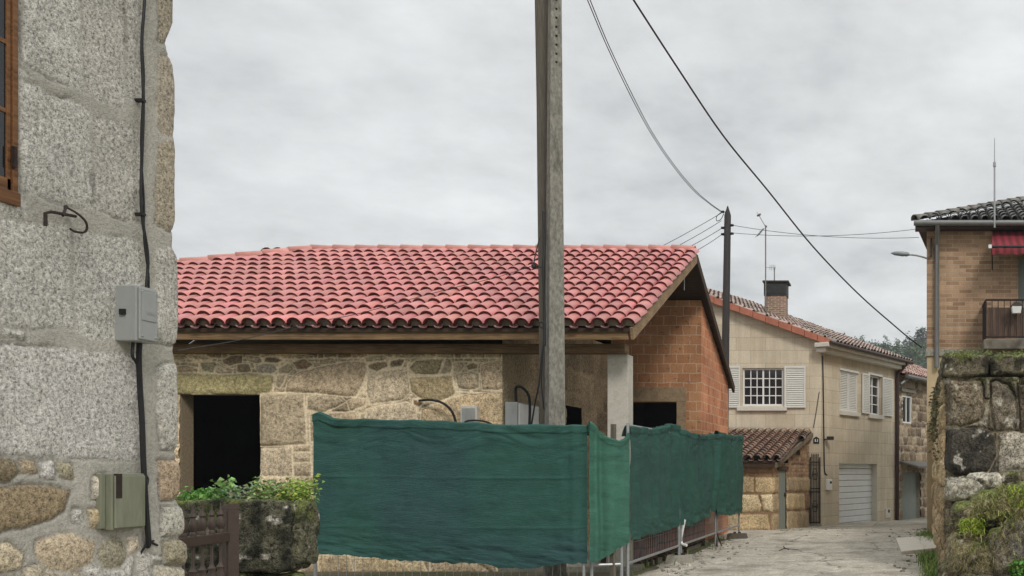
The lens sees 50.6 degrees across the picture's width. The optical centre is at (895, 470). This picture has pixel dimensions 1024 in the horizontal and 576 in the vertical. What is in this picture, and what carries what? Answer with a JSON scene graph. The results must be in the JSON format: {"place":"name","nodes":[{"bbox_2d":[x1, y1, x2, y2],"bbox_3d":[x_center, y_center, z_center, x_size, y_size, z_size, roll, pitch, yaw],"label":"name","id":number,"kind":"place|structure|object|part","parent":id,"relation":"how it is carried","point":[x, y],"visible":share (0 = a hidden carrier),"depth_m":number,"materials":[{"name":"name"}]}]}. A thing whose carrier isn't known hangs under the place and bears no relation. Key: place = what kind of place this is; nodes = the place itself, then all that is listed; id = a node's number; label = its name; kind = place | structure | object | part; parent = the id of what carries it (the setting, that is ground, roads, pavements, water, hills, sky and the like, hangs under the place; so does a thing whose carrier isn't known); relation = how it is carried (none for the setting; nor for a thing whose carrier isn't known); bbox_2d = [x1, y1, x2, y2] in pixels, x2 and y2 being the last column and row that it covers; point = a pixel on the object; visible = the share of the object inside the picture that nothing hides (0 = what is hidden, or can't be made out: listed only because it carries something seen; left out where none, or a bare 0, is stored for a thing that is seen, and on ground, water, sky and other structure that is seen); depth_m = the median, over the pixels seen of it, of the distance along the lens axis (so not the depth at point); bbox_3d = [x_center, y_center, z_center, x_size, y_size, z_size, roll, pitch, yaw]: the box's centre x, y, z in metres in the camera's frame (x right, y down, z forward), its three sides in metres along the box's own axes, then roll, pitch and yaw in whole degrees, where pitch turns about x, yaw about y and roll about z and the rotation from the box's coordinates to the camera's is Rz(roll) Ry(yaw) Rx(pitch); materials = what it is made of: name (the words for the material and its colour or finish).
{"place":"outdoors","nodes":[
{"label":"outdoors","id":0,"kind":"place"},
{"bbox_2d":[178,503,238,575],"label":"baluster gate","id":1,"kind":"structure","parent":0,"point":[226,536],"depth_m":8.56,"materials":[{"name":"brown paint"}]},
{"bbox_2d":[165,0,1023,351],"label":"sky","id":2,"kind":"structure","parent":0,"point":[297,122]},
{"bbox_2d":[279,532,935,575],"bbox_3d":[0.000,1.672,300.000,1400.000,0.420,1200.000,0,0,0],"label":"ground","id":3,"kind":"structure","parent":0,"point":[499,573],"depth_m":13.61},
{"bbox_2d":[0,0,186,575],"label":"granite house","id":4,"kind":"structure","parent":3,"relation":"on","point":[70,91],"depth_m":4.95,"materials":[{"name":"stone"}]},
{"bbox_2d":[0,0,20,206],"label":"window","id":5,"kind":"structure","parent":4,"relation":"in","point":[9,194],"depth_m":4.53,"materials":[{"name":"brown wood"}]},
{"bbox_2d":[43,205,87,233],"bbox_3d":[-4.138,-1.256,4.745,0.092,0.156,0.251,0,0,0],"label":"iron bracket","id":6,"kind":"object","parent":4,"relation":"attached to","point":[46,213],"visible":1,"depth_m":4.79,"materials":[{"name":"black metal"}]},
{"bbox_2d":[94,474,144,529],"bbox_3d":[-4.168,0.167,5.162,0.084,0.300,0.255,0,0,0],"label":"junction box","id":7,"kind":"object","parent":4,"relation":"attached to","point":[120,502],"visible":1,"depth_m":5.11,"materials":[{"name":"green plastic"}]},
{"bbox_2d":[115,285,156,343],"bbox_3d":[-4.139,-0.848,5.228,0.142,0.300,0.155,0,0,0],"label":"meter box","id":8,"kind":"object","parent":4,"relation":"attached to","point":[136,315],"visible":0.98,"depth_m":5.17,"materials":[{"name":"grey plastic"}]},
{"bbox_2d":[130,342,157,553],"bbox_3d":[-4.173,-0.114,5.323,0.052,1.177,0.266,0,0,-17],"label":"drop cable","id":9,"kind":"object","parent":8,"relation":"hanging from","point":[137,360],"visible":0.96,"depth_m":5.30,"materials":[{"name":"black rubber"}]},
{"bbox_2d":[142,292,155,322],"bbox_3d":[-4.071,-0.890,5.234,0.004,0.155,0.099,0,0,0],"label":"window","id":10,"kind":"structure","parent":8,"relation":"in","point":[148,299],"depth_m":5.23,"materials":[{"name":"grey plastic"}]},
{"bbox_2d":[134,0,149,287],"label":"power cable","id":11,"kind":"object","parent":4,"relation":"attached to","point":[141,213],"visible":0.99,"depth_m":5.30,"materials":[{"name":"black rubber"}]},
{"bbox_2d":[175,498,319,575],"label":"garden wall","id":12,"kind":"structure","parent":3,"relation":"on","point":[277,537],"depth_m":9.01,"materials":[{"name":"stone"}]},
{"bbox_2d":[175,485,233,500],"bbox_3d":[-6.686,0.246,9.240,0.550,0.216,0.394,0,0,0],"label":"fern weed","id":13,"kind":"object","parent":12,"relation":"on","point":[193,495],"visible":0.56,"depth_m":9.18,"materials":[{"name":"green plant"}]},
{"bbox_2d":[206,475,240,499],"bbox_3d":[-6.414,0.196,9.214,0.257,0.317,0.408,0,0,0],"label":"broadleaf weed","id":14,"kind":"object","parent":12,"relation":"on","point":[226,485],"visible":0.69,"depth_m":9.14,"materials":[{"name":"green plant"}]},
{"bbox_2d":[222,481,261,499],"bbox_3d":[-6.244,0.221,9.164,0.318,0.238,0.353,0,0,42],"label":"grey leaf weed","id":15,"kind":"object","parent":12,"relation":"on","point":[239,495],"visible":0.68,"depth_m":9.16,"materials":[{"name":"plant"}]},
{"bbox_2d":[243,476,294,499],"bbox_3d":[-6.037,0.206,9.278,0.422,0.314,0.353,0,0,-21],"label":"pale green weed","id":16,"kind":"object","parent":12,"relation":"on","point":[268,491],"visible":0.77,"depth_m":9.22,"materials":[{"name":"green plant"}]},
{"bbox_2d":[275,473,324,501],"bbox_3d":[-5.767,0.182,9.252,0.402,0.311,0.444,0,0,0],"label":"yellow green weed","id":17,"kind":"object","parent":12,"relation":"on","point":[299,491],"visible":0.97,"depth_m":9.21,"materials":[{"name":"green plant"}]},
{"bbox_2d":[313,439,584,575],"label":"wire fence","id":18,"kind":"object","parent":3,"relation":"on","point":[315,569],"visible":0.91,"depth_m":11.94,"materials":[{"name":"metal"}]},
{"bbox_2d":[312,412,588,568],"bbox_3d":[-5.517,0.246,11.917,3.393,1.952,0.170,0,0,0],"label":"shade net","id":19,"kind":"object","parent":18,"relation":"attached to","point":[494,495],"visible":1,"depth_m":11.88,"materials":[{"name":"green fabric"}]},
{"bbox_2d":[172,244,734,571],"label":"stone house","id":20,"kind":"structure","parent":3,"relation":"on","point":[644,346],"depth_m":14.29,"materials":[{"name":"tile"}]},
{"bbox_2d":[418,399,456,421],"bbox_3d":[-6.593,-0.803,13.786,0.590,0.455,0.110,0,0,5],"label":"loose cable","id":21,"kind":"object","parent":20,"relation":"attached to","point":[444,404],"visible":0.81,"depth_m":13.74,"materials":[{"name":"black rubber"}]},
{"bbox_2d":[460,406,479,421],"bbox_3d":[-6.128,-0.773,13.822,0.238,0.313,0.155,0,0,0],"label":"conduit box","id":22,"kind":"object","parent":20,"relation":"attached to","point":[469,412],"visible":0.62,"depth_m":13.74,"materials":[{"name":"plastic"}]},
{"bbox_2d":[464,419,491,423],"bbox_3d":[-5.968,-0.665,13.723,0.490,0.124,0.070,0,0,-4],"label":"short cable","id":23,"kind":"object","parent":22,"relation":"attached to","point":[477,420],"visible":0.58,"depth_m":13.69,"materials":[{"name":"black rubber"}]},
{"bbox_2d":[505,402,538,424],"bbox_3d":[-5.582,-0.372,14.360,0.195,1.244,0.849,0,0,0],"label":"utility cabinet","id":24,"kind":"object","parent":20,"relation":"attached to","point":[516,413],"visible":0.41,"depth_m":13.99,"materials":[{"name":"grey plastic"}]},
{"bbox_2d":[514,385,530,423],"bbox_3d":[-5.470,-0.833,14.049,0.235,0.820,0.149,0,0,0],"label":"looped cable","id":25,"kind":"object","parent":24,"relation":"attached to","point":[529,400],"visible":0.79,"depth_m":14.05,"materials":[{"name":"black rubber"}]},
{"bbox_3d":[-5.492,-0.388,14.360,0.013,1.175,0.769,0,0,0],"label":"door","id":26,"kind":"part","parent":24,"relation":"part of","materials":[{"name":"white paint"}]},
{"bbox_2d":[535,0,547,423],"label":"timber pole","id":27,"kind":"object","parent":3,"relation":"on","point":[541,25],"visible":0.42,"depth_m":12.83,"materials":[{"name":"grey wood"}]},
{"bbox_2d":[543,0,566,575],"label":"concrete pole","id":28,"kind":"object","parent":3,"relation":"on","point":[555,376],"visible":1,"depth_m":12.53,"materials":[{"name":"grey concrete"}]},
{"bbox_2d":[531,211,545,423],"bbox_3d":[-4.682,-1.968,12.547,0.232,2.884,0.162,0,0,-9],"label":"pole cable","id":29,"kind":"object","parent":28,"relation":"attached to","point":[534,265],"visible":0.99,"depth_m":12.51,"materials":[{"name":"black rubber"}]},
{"bbox_2d":[176,266,530,350],"bbox_3d":[-5.482,-1.736,9.451,1.570,1.885,6.105,0,0,0],"label":"service wire","id":30,"kind":"object","parent":29,"relation":"attached to","point":[338,317],"visible":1,"depth_m":10.63,"materials":[{"name":"black rubber"}]},
{"bbox_2d":[601,533,657,567],"bbox_3d":[-4.060,1.140,14.650,0.680,0.620,0.700,0,0,0],"label":"brick stack","id":31,"kind":"object","parent":3,"relation":"on","point":[640,548],"visible":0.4,"depth_m":14.30,"materials":[{"name":"brown brick"}]},
{"bbox_2d":[658,519,704,560],"bbox_3d":[-4.200,1.050,17.000,1.000,0.800,3.200,0,0,0],"label":"fence","id":32,"kind":"object","parent":3,"relation":"on","point":[672,540],"visible":0.24,"depth_m":16.18,"materials":[{"name":"metal"}]},
{"bbox_2d":[728,428,812,529],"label":"stone shed","id":33,"kind":"structure","parent":3,"relation":"on","point":[776,486],"depth_m":25.42,"materials":[{"name":"stone"}]},
{"bbox_2d":[778,470,785,528],"bbox_3d":[-3.018,0.876,25.360,0.070,1.748,1.068,0,0,4],"label":"door","id":34,"kind":"structure","parent":33,"relation":"in","point":[782,494],"depth_m":25.45,"materials":[{"name":"metal"}]},
{"bbox_2d":[632,528,938,575],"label":"verge grass","id":35,"kind":"structure","parent":3,"relation":"on","point":[930,568],"depth_m":14.85,"materials":[{"name":"green plant"}]},
{"bbox_2d":[707,280,913,525],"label":"clad house","id":36,"kind":"structure","parent":3,"relation":"on","point":[777,351],"depth_m":30.68,"materials":[{"name":"tile"}]},
{"bbox_2d":[756,213,767,310],"bbox_3d":[-4.457,-6.828,31.800,0.384,3.354,0.507,0,0,32],"label":"television antenna","id":37,"kind":"object","parent":36,"relation":"attached to","point":[765,295],"visible":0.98,"depth_m":31.78,"materials":[{"name":"metal"}]},
{"bbox_2d":[743,368,782,405],"bbox_3d":[-4.160,-2.610,30.110,1.276,1.176,0.080,0,0,0],"label":"window","id":38,"kind":"structure","parent":36,"relation":"in","point":[761,386],"depth_m":30.12,"materials":[{"name":"white paint"}]},
{"bbox_2d":[813,437,818,443],"bbox_3d":[-2.489,-0.950,29.986,0.180,0.220,0.025,0,0,0],"label":"house number","id":39,"kind":"object","parent":36,"relation":"attached to","point":[815,440],"visible":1,"depth_m":29.98,"materials":[{"name":"black ceramic"}]},
{"bbox_2d":[822,356,826,474],"bbox_3d":[-2.238,-1.713,30.151,0.040,3.744,0.315,0,0,25],"label":"corner cable","id":40,"kind":"object","parent":36,"relation":"attached to","point":[823,417],"visible":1,"depth_m":30.07,"materials":[{"name":"black rubber"}]},
{"bbox_2d":[826,479,831,489],"bbox_3d":[-2.119,0.451,30.355,0.105,0.350,0.280,0,0,25],"label":"intercom","id":41,"kind":"object","parent":36,"relation":"attached to","point":[828,484],"visible":1,"depth_m":30.26,"materials":[{"name":"white paint"}]},
{"bbox_2d":[825,436,833,439],"bbox_3d":[-2.116,-1.007,30.186,0.324,0.123,0.180,0,0,0],"label":"floodlight","id":42,"kind":"object","parent":36,"relation":"attached to","point":[830,438],"visible":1,"depth_m":30.10,"materials":[{"name":"black metal"}]},
{"bbox_2d":[839,463,871,522],"bbox_3d":[-1.459,0.839,32.472,0.055,2.194,2.855,0,0,25],"label":"garage door","id":43,"kind":"structure","parent":36,"relation":"in","point":[861,484],"depth_m":32.58,"materials":[{"name":"grey metal"}]},
{"bbox_2d":[870,375,878,414],"bbox_3d":[-0.852,-2.623,33.546,0.080,1.358,1.016,0,0,25],"label":"window","id":44,"kind":"structure","parent":36,"relation":"in","point":[874,381],"depth_m":33.78,"materials":[{"name":"white paint"}]},
{"bbox_2d":[885,508,890,517],"bbox_3d":[-0.296,1.528,34.396,0.060,0.330,0.420,0,0,25],"label":"meter cupboard","id":45,"kind":"object","parent":36,"relation":"attached to","point":[887,512],"visible":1,"depth_m":34.37,"materials":[{"name":"white paint"}]},
{"bbox_3d":[-0.300,1.528,34.398,0.050,0.330,0.420,0,0,25],"label":"door","id":46,"kind":"part","parent":45,"relation":"part of","materials":[{"name":"white paint"}]},
{"bbox_2d":[809,453,821,525],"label":"iron gate","id":47,"kind":"structure","parent":3,"relation":"on","point":[818,492],"depth_m":29.92,"materials":[{"name":"metal"}]},
{"bbox_2d":[895,364,926,519],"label":"rubble house","id":48,"kind":"structure","parent":3,"relation":"on","point":[912,442],"depth_m":36.55,"materials":[{"name":"beige stone"}]},
{"bbox_2d":[902,395,910,423],"bbox_3d":[0.367,-2.278,36.029,0.080,1.051,0.880,0,0,25],"label":"window","id":49,"kind":"structure","parent":48,"relation":"in","point":[906,408],"depth_m":36.03,"materials":[{"name":"white paint"}]},
{"bbox_2d":[902,472,916,519],"bbox_3d":[0.416,1.201,36.447,0.060,2.297,1.723,0,0,25],"label":"door","id":50,"kind":"structure","parent":48,"relation":"in","point":[909,489],"depth_m":36.59,"materials":[{"name":"metal"}]},
{"bbox_2d":[896,536,935,554],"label":"concrete slab","id":51,"kind":"structure","parent":3,"relation":"on","point":[909,545],"depth_m":17.88,"materials":[{"name":"grey concrete"}]},
{"bbox_2d":[911,196,1023,530],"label":"brick house","id":52,"kind":"structure","parent":3,"relation":"on","point":[972,296],"depth_m":22.00,"materials":[{"name":"beige brick"}]},
{"bbox_2d":[633,0,921,347],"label":"overhead cable","id":53,"kind":"object","parent":52,"relation":"attached to","point":[671,58],"visible":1,"depth_m":17.62,"materials":[{"name":"black rubber"}]},
{"bbox_2d":[891,251,926,258],"bbox_3d":[0.307,-4.924,21.960,0.850,0.168,0.119,0,0,-4],"label":"street lamp","id":54,"kind":"object","parent":52,"relation":"attached to","point":[900,253],"visible":1,"depth_m":21.92,"materials":[{"name":"metal"}]},
{"bbox_2d":[993,138,995,227],"bbox_3d":[2.212,-6.451,21.758,0.070,2.011,0.485,0,0,0],"label":"roof mast","id":55,"kind":"object","parent":52,"relation":"attached to","point":[994,164],"visible":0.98,"depth_m":21.53,"materials":[{"name":"metal"}]},
{"bbox_2d":[988,230,1023,269],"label":"awning","id":56,"kind":"object","parent":52,"relation":"attached to","point":[1005,242],"visible":1,"depth_m":21.44,"materials":[{"name":"red fabric"}]},
{"bbox_2d":[1010,302,1022,313],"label":"wall lantern","id":57,"kind":"object","parent":52,"relation":"attached to","point":[1016,307],"depth_m":20.92,"materials":[{"name":"white glass"}]},
{"bbox_2d":[1018,257,1023,338],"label":"balcony door","id":58,"kind":"structure","parent":52,"relation":"in","point":[1020,259],"depth_m":22.13,"materials":[{"name":"brown wood"}]},
{"bbox_2d":[931,353,1023,563],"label":"mossy wall","id":59,"kind":"structure","parent":3,"relation":"on","point":[980,421],"depth_m":13.45,"materials":[{"name":"stone"}]},
{"bbox_2d":[925,382,942,462],"bbox_3d":[0.707,-0.852,17.172,0.354,1.501,6.502,0,0,1],"label":"ivy","id":60,"kind":"object","parent":59,"relation":"attached to","point":[934,405],"visible":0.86,"depth_m":16.21,"materials":[{"name":"green plant"}]},
{"bbox_2d":[941,348,1023,357],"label":"moss","id":61,"kind":"object","parent":59,"relation":"on","point":[955,353],"visible":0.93,"depth_m":13.30,"materials":[{"name":"green plant"}]},
{"bbox_2d":[937,470,1023,575],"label":"rubble bank","id":62,"kind":"structure","parent":3,"relation":"on","point":[961,490],"depth_m":12.60,"materials":[{"name":"stone"}]},
{"bbox_2d":[939,482,1023,572],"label":"grass","id":63,"kind":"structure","parent":62,"relation":"on","point":[964,531],"depth_m":12.20,"materials":[{"name":"green plant"}]},
{"bbox_2d":[1006,558,1023,575],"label":"nettle weed","id":64,"kind":"object","parent":62,"relation":"on","point":[1017,563],"visible":0.99,"depth_m":11.88,"materials":[{"name":"green plant"}]},
{"bbox_2d":[636,517,926,575],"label":"road","id":65,"kind":"structure","parent":0,"point":[851,550],"depth_m":16.45,"materials":[{"name":"concrete"}]},
{"bbox_2d":[590,546,622,575],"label":"wire fence","id":66,"kind":"object","parent":65,"relation":"on","point":[620,564],"visible":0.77,"depth_m":12.03,"materials":[{"name":"metal"}]},
{"bbox_2d":[588,421,629,562],"bbox_3d":[-3.593,0.262,12.001,0.507,1.747,0.202,0,0,-39],"label":"shade net","id":67,"kind":"object","parent":66,"relation":"attached to","point":[609,492],"visible":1,"depth_m":11.95,"materials":[{"name":"green fabric"}]},
{"bbox_2d":[610,424,615,575],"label":"wooden stake","id":68,"kind":"object","parent":65,"relation":"on","point":[613,555],"visible":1,"depth_m":12.04,"materials":[{"name":"grey wood"}]},
{"bbox_2d":[626,423,679,575],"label":"wire fence","id":69,"kind":"object","parent":65,"relation":"on","point":[677,546],"visible":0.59,"depth_m":12.82,"materials":[{"name":"metal"}]},
{"bbox_2d":[622,424,687,539],"bbox_3d":[-3.384,0.096,13.725,0.220,1.603,3.050,0,0,0],"label":"shade net","id":70,"kind":"object","parent":69,"relation":"attached to","point":[658,478],"visible":1,"depth_m":13.41,"materials":[{"name":"green fabric"}]},
{"bbox_2d":[665,553,693,563],"bbox_3d":[-3.400,1.380,15.100,0.435,0.160,0.255,0,0,-6],"label":"concrete block","id":71,"kind":"object","parent":65,"relation":"on","point":[684,558],"depth_m":14.99,"materials":[{"name":"concrete"}]},
{"bbox_2d":[680,503,716,554],"bbox_3d":[-3.400,0.410,16.625,0.042,2.020,2.952,0,0,0],"label":"wire fence","id":72,"kind":"object","parent":65,"relation":"on","point":[712,521],"visible":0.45,"depth_m":17.24,"materials":[{"name":"metal"}]},
{"bbox_2d":[683,431,722,526],"bbox_3d":[-3.390,0.123,16.700,0.252,1.621,3.201,0,0,0],"label":"shade net","id":73,"kind":"object","parent":72,"relation":"attached to","point":[703,467],"visible":0.98,"depth_m":16.56,"materials":[{"name":"green fabric"}]},
{"bbox_2d":[680,519,687,546],"bbox_3d":[-3.360,0.989,15.172,0.107,0.422,0.213,0,0,-22],"label":"bent pipe","id":74,"kind":"object","parent":73,"relation":"hanging from","point":[682,543],"visible":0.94,"depth_m":15.22,"materials":[{"name":"white paint"}]},
{"bbox_2d":[715,533,721,546],"bbox_3d":[-3.369,0.452,18.128,0.110,2.005,0.205,0,0,19],"label":"rusty post","id":75,"kind":"object","parent":65,"relation":"on","point":[717,542],"visible":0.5,"depth_m":18.15,"materials":[{"name":"metal"}]},
{"bbox_2d":[716,206,733,426],"bbox_3d":[-4.149,-2.468,23.196,0.435,7.839,0.245,0,0,-21],"label":"wooden pole","id":76,"kind":"object","parent":65,"relation":"on","point":[727,233],"visible":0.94,"depth_m":23.13,"materials":[{"name":"grey wood"}]},
{"bbox_2d":[587,0,720,211],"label":"overhead wire","id":77,"kind":"object","parent":76,"relation":"attached to","point":[636,106],"visible":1,"depth_m":17.41,"materials":[{"name":"black rubber"}]},
{"bbox_2d":[590,0,720,210],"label":"overhead wire","id":78,"kind":"object","parent":76,"relation":"attached to","point":[637,104],"visible":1,"depth_m":17.15,"materials":[{"name":"black rubber"}]},
{"bbox_2d":[665,213,720,244],"bbox_3d":[-6.069,-5.658,24.230,4.298,1.106,0.013,0,0,30],"label":"fan wire","id":79,"kind":"object","parent":76,"relation":"attached to","point":[691,230],"visible":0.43,"depth_m":23.62,"materials":[{"name":"grey metal"}]},
{"bbox_2d":[737,229,914,235],"bbox_3d":[-1.676,-5.637,22.700,4.646,0.214,0.011,0,0,12],"label":"span wire","id":80,"kind":"object","parent":76,"relation":"attached to","point":[831,235],"visible":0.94,"depth_m":22.62,"materials":[{"name":"black rubber"}]},
{"bbox_2d":[734,225,918,237],"bbox_3d":[-1.706,-5.655,22.700,4.588,0.548,0.011,0,0,13],"label":"span wire","id":81,"kind":"object","parent":76,"relation":"attached to","point":[812,235],"visible":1,"depth_m":22.77,"materials":[{"name":"grey metal"}]},
{"bbox_2d":[717,513,739,541],"bbox_3d":[-3.390,0.410,19.450,0.044,2.020,2.502,0,0,1],"label":"wire fence","id":82,"kind":"object","parent":65,"relation":"on","point":[725,528],"visible":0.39,"depth_m":19.20,"materials":[{"name":"metal"}]},
{"bbox_2d":[714,430,743,515],"bbox_3d":[-3.347,0.089,19.350,0.239,1.697,2.801,0,0,0],"label":"shade net","id":83,"kind":"object","parent":82,"relation":"attached to","point":[730,495],"visible":0.98,"depth_m":19.46,"materials":[{"name":"green fabric"}]},
{"bbox_2d":[726,532,747,539],"bbox_3d":[-3.360,1.380,20.300,0.435,0.160,0.255,0,0,-3],"label":"concrete block","id":84,"kind":"object","parent":65,"relation":"on","point":[735,535],"depth_m":20.19,"materials":[{"name":"concrete"}]},
{"bbox_2d":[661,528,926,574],"bbox_3d":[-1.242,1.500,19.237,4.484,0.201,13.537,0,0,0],"label":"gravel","id":85,"kind":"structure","parent":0,"point":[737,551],"depth_m":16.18,"materials":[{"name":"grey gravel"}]},
{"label":"hill","id":86,"kind":"structure","parent":0,"visible":0},
{"bbox_2d":[844,331,926,368],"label":"forest","id":87,"kind":"object","parent":86,"relation":"on","point":[914,353],"visible":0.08,"depth_m":212.78,"materials":[{"name":"green plant"}]},
{"bbox_2d":[911,327,926,360],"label":"pine tree","id":88,"kind":"object","parent":86,"relation":"on","point":[920,337],"visible":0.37,"depth_m":243.98,"materials":[{"name":"green plant"}]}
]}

